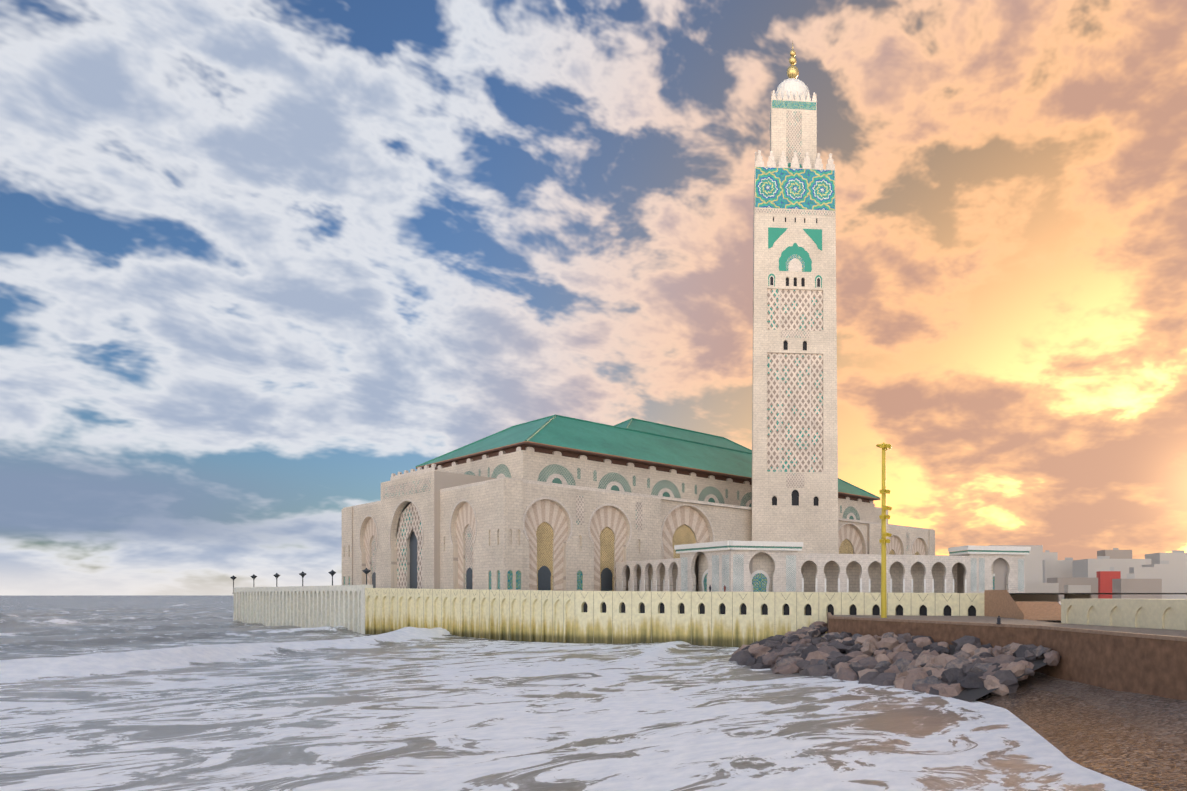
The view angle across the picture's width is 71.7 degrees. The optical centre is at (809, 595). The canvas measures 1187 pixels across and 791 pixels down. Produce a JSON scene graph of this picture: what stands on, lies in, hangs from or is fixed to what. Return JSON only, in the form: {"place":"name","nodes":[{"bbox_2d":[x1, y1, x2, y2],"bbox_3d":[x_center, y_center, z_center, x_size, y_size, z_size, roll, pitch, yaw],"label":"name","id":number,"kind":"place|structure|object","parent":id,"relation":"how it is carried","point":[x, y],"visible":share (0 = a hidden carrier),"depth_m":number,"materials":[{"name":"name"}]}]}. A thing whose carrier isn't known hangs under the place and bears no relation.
{"place":"outdoors","nodes":[
{"label":"outdoors","id":0,"kind":"place"},
{"bbox_2d":[0,595,1145,790],"bbox_3d":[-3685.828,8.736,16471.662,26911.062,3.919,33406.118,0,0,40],"label":"sea","id":1,"kind":"structure","parent":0,"point":[153,693],"depth_m":61.55,"materials":[{"name":"liquid"}]},
{"bbox_2d":[234,585,983,647],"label":"sea wall","id":2,"kind":"structure","parent":1,"relation":"on","point":[730,619],"depth_m":157.26,"materials":[{"name":"beige"}]},
{"bbox_2d":[0,0,1186,595],"label":"sky","id":3,"kind":"structure","parent":0,"point":[264,264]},
{"bbox_2d":[342,445,934,590],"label":"mosque hall","id":4,"kind":"structure","parent":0,"point":[522,517],"depth_m":212.59,"materials":[{"name":"beige stone"}]},
{"bbox_2d":[416,416,879,500],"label":"roof","id":5,"kind":"structure","parent":4,"relation":"on","point":[562,434],"depth_m":246.34,"materials":[{"name":"green tile"}]},
{"bbox_2d":[415,414,879,497],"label":"roof ridge caps","id":6,"kind":"object","parent":5,"relation":"on","point":[546,423],"visible":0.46,"depth_m":253.60,"materials":[{"name":"teal tile"}]},
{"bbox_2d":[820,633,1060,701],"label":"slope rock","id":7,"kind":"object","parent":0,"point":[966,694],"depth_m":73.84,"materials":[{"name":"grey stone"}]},
{"bbox_2d":[729,621,1059,696],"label":"riprap rock","id":8,"kind":"object","parent":7,"relation":"on","point":[918,663],"visible":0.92,"depth_m":87.73,"materials":[{"name":"grey stone"}]},
{"bbox_2d":[832,615,1186,636],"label":"promenade","id":9,"kind":"structure","parent":0,"point":[1004,620],"depth_m":103.05,"materials":[{"name":"grey concrete"}]},
{"bbox_2d":[876,442,891,617],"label":"floodlight mast","id":10,"kind":"object","parent":9,"relation":"on","point":[883,516],"visible":0.96,"depth_m":124.21,"materials":[{"name":"yellow metal"}]},
{"bbox_2d":[984,590,1186,629],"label":"terrace walls","id":11,"kind":"structure","parent":9,"relation":"on","point":[1157,613],"depth_m":93.37,"materials":[{"name":"beige paint"}]},
{"bbox_2d":[976,672,1186,790],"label":"beach ground","id":12,"kind":"structure","parent":0,"point":[1138,740],"depth_m":53.45,"materials":[{"name":"brown sand"}]},
{"bbox_2d":[827,612,1186,700],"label":"retaining wall","id":13,"kind":"structure","parent":12,"relation":"on","point":[1149,664],"depth_m":71.39,"materials":[{"name":"brown concrete"}]},
{"bbox_2d":[989,545,1186,602],"bbox_3d":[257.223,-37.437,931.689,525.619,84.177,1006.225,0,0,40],"label":"city buildings","id":14,"kind":"structure","parent":0,"point":[1115,570],"depth_m":709.61,"materials":[{"name":"grey"}]},
{"bbox_2d":[1009,593,1186,593],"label":"platform floor","id":15,"kind":"structure","parent":0,"point":[1097,593],"depth_m":169.30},
{"bbox_2d":[230,568,370,593],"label":"street lamps","id":16,"kind":"object","parent":15,"relation":"on","point":[366,571],"visible":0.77,"depth_m":229.90,"materials":[{"name":"grey"}]},
{"bbox_2d":[751,90,838,553],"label":"minaret","id":17,"kind":"object","parent":15,"relation":"on","point":[794,448],"visible":1,"depth_m":246.09,"materials":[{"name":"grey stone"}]},
{"bbox_2d":[775,78,809,100],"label":"dome","id":18,"kind":"structure","parent":17,"relation":"on","point":[793,85],"depth_m":254.12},
{"bbox_2d":[787,43,798,78],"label":"finial","id":19,"kind":"object","parent":18,"relation":"on","point":[792,71],"visible":0.96,"depth_m":257.90,"materials":[{"name":"gold metal"}]},
{"bbox_2d":[616,540,1030,592],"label":"arcade pavilions","id":20,"kind":"object","parent":15,"relation":"on","point":[755,566],"visible":0.88,"depth_m":181.18,"materials":[{"name":"beige stone"}]}
]}

